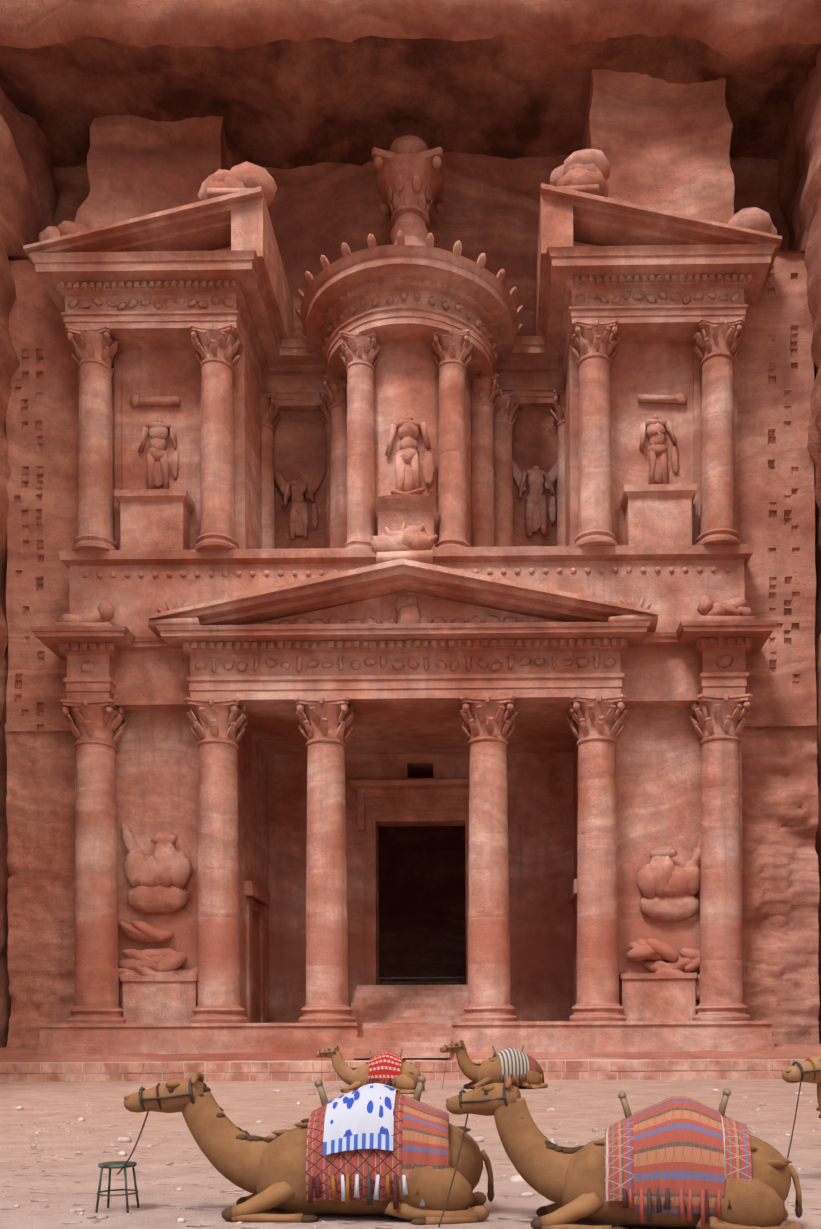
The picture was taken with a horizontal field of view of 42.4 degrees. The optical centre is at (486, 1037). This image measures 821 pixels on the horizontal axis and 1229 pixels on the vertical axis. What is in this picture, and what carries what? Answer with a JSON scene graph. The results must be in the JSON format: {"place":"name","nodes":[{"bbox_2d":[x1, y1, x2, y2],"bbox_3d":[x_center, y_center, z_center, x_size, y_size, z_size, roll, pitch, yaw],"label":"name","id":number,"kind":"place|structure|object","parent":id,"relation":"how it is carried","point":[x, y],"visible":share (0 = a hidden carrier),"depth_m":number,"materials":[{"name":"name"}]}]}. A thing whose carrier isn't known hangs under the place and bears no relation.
{"place":"outdoors","nodes":[
{"label":"outdoors","id":0,"kind":"place"},
{"bbox_2d":[0,0,820,1047],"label":"cliff rock","id":1,"kind":"object","parent":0,"point":[114,110],"visible":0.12,"depth_m":38.96,"materials":[{"name":"stone"}]},
{"bbox_2d":[23,183,781,1057],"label":"temple facade","id":2,"kind":"structure","parent":1,"relation":"on","point":[569,799],"depth_m":37.59,"materials":[{"name":"stone"}]},
{"bbox_2d":[39,149,776,1001],"bbox_3d":[-2.720,-16.263,40.063,26.447,30.247,7.286,0,0,1],"label":"treasury sculpture","id":3,"kind":"object","parent":2,"relation":"attached to","point":[669,889],"visible":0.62,"depth_m":38.03,"materials":[{"name":"stone"}]},
{"bbox_2d":[295,135,522,547],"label":"tholos","id":4,"kind":"structure","parent":2,"relation":"on","point":[422,359],"depth_m":38.14,"materials":[{"name":"stone"}]},
{"bbox_2d":[379,977,464,984],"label":"railing","id":5,"kind":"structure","parent":2,"relation":"on","point":[411,982],"depth_m":44.87,"materials":[{"name":"brown"}]},
{"bbox_2d":[379,769,465,984],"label":"chamber interior","id":6,"kind":"object","parent":2,"relation":"attached to","point":[422,901],"visible":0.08,"depth_m":55.58,"materials":[{"name":"stone"}]},
{"bbox_2d":[0,1044,820,1062],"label":"stone ledge","id":7,"kind":"object","parent":1,"relation":"on","point":[781,1051],"visible":0.38,"depth_m":35.81,"materials":[{"name":"stone"}]},
{"bbox_2d":[6,251,816,730],"bbox_3d":[-2.842,-20.036,38.767,29.700,17.400,0.348,0,0,1],"label":"cliff face","id":8,"kind":"object","parent":1,"relation":"attached to","point":[776,503],"visible":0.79,"depth_m":38.67,"materials":[{"name":"stone"}]},
{"bbox_2d":[5,718,819,1059],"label":"weathered cliff flank","id":9,"kind":"object","parent":1,"relation":"attached to","point":[781,888],"visible":0.65,"depth_m":38.88,"materials":[{"name":"stone"}]},
{"bbox_2d":[0,1079,820,1228],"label":"sand ground","id":10,"kind":"structure","parent":0,"point":[64,1183],"depth_m":17.26,"materials":[{"name":"beige sand"}]},
{"bbox_2d":[95,1161,139,1212],"bbox_3d":[-3.517,1.423,10.061,0.385,0.453,0.385,0,0,1],"label":"stool","id":11,"kind":"object","parent":10,"relation":"on","point":[114,1165],"visible":1,"depth_m":9.96,"materials":[{"name":"paint"}]},
{"bbox_2d":[117,1072,493,1224],"bbox_3d":[-1.710,0.989,9.828,3.567,1.358,1.219,0,0,1],"label":"camel","id":12,"kind":"object","parent":10,"relation":"on","point":[374,1149],"visible":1,"depth_m":9.41,"materials":[{"name":"fur"}]},
{"bbox_2d":[314,1045,424,1093],"bbox_3d":[-3.303,0.884,29.666,3.142,1.359,1.214,0,0,1],"label":"camel","id":13,"kind":"object","parent":10,"relation":"on","point":[400,1074],"visible":0.92,"depth_m":29.35,"materials":[{"name":"fur"}]},
{"bbox_2d":[0,1059,804,1081],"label":"retaining wall bricks","id":14,"kind":"object","parent":10,"relation":"on","point":[429,1070],"visible":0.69,"depth_m":34.65,"materials":[{"name":"red"}]},
{"bbox_2d":[2,1120,819,1228],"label":"ground pebbles","id":15,"kind":"object","parent":10,"relation":"on","point":[179,1220],"visible":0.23,"depth_m":11.50,"materials":[{"name":"stone"}]},
{"bbox_2d":[13,1088,817,1182],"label":"ground stones","id":16,"kind":"object","parent":10,"relation":"on","point":[515,1178],"visible":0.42,"depth_m":18.18,"materials":[{"name":"brown stone"}]},
{"bbox_2d":[440,1040,547,1088],"bbox_3d":[0.208,0.774,30.527,3.209,1.431,1.194,0,0,-22],"label":"camel","id":17,"kind":"object","parent":10,"relation":"on","point":[501,1066],"visible":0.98,"depth_m":30.26,"materials":[{"name":"fur"}]},
{"bbox_2d":[438,1076,802,1228],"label":"camel","id":18,"kind":"object","parent":10,"relation":"on","point":[678,1162],"visible":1,"depth_m":8.74,"materials":[{"name":"fur"}]},
{"bbox_2d":[782,1055,820,1158],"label":"camel","id":19,"kind":"object","parent":10,"relation":"on","point":[808,1070],"visible":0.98,"depth_m":11.77,"materials":[{"name":"fur"}]},
{"bbox_2d":[155,1059,714,1061],"bbox_3d":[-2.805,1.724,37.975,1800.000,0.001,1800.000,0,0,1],"label":"step","id":20,"kind":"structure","parent":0,"point":[405,1060],"depth_m":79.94,"materials":[{"name":"stone"}]}
]}

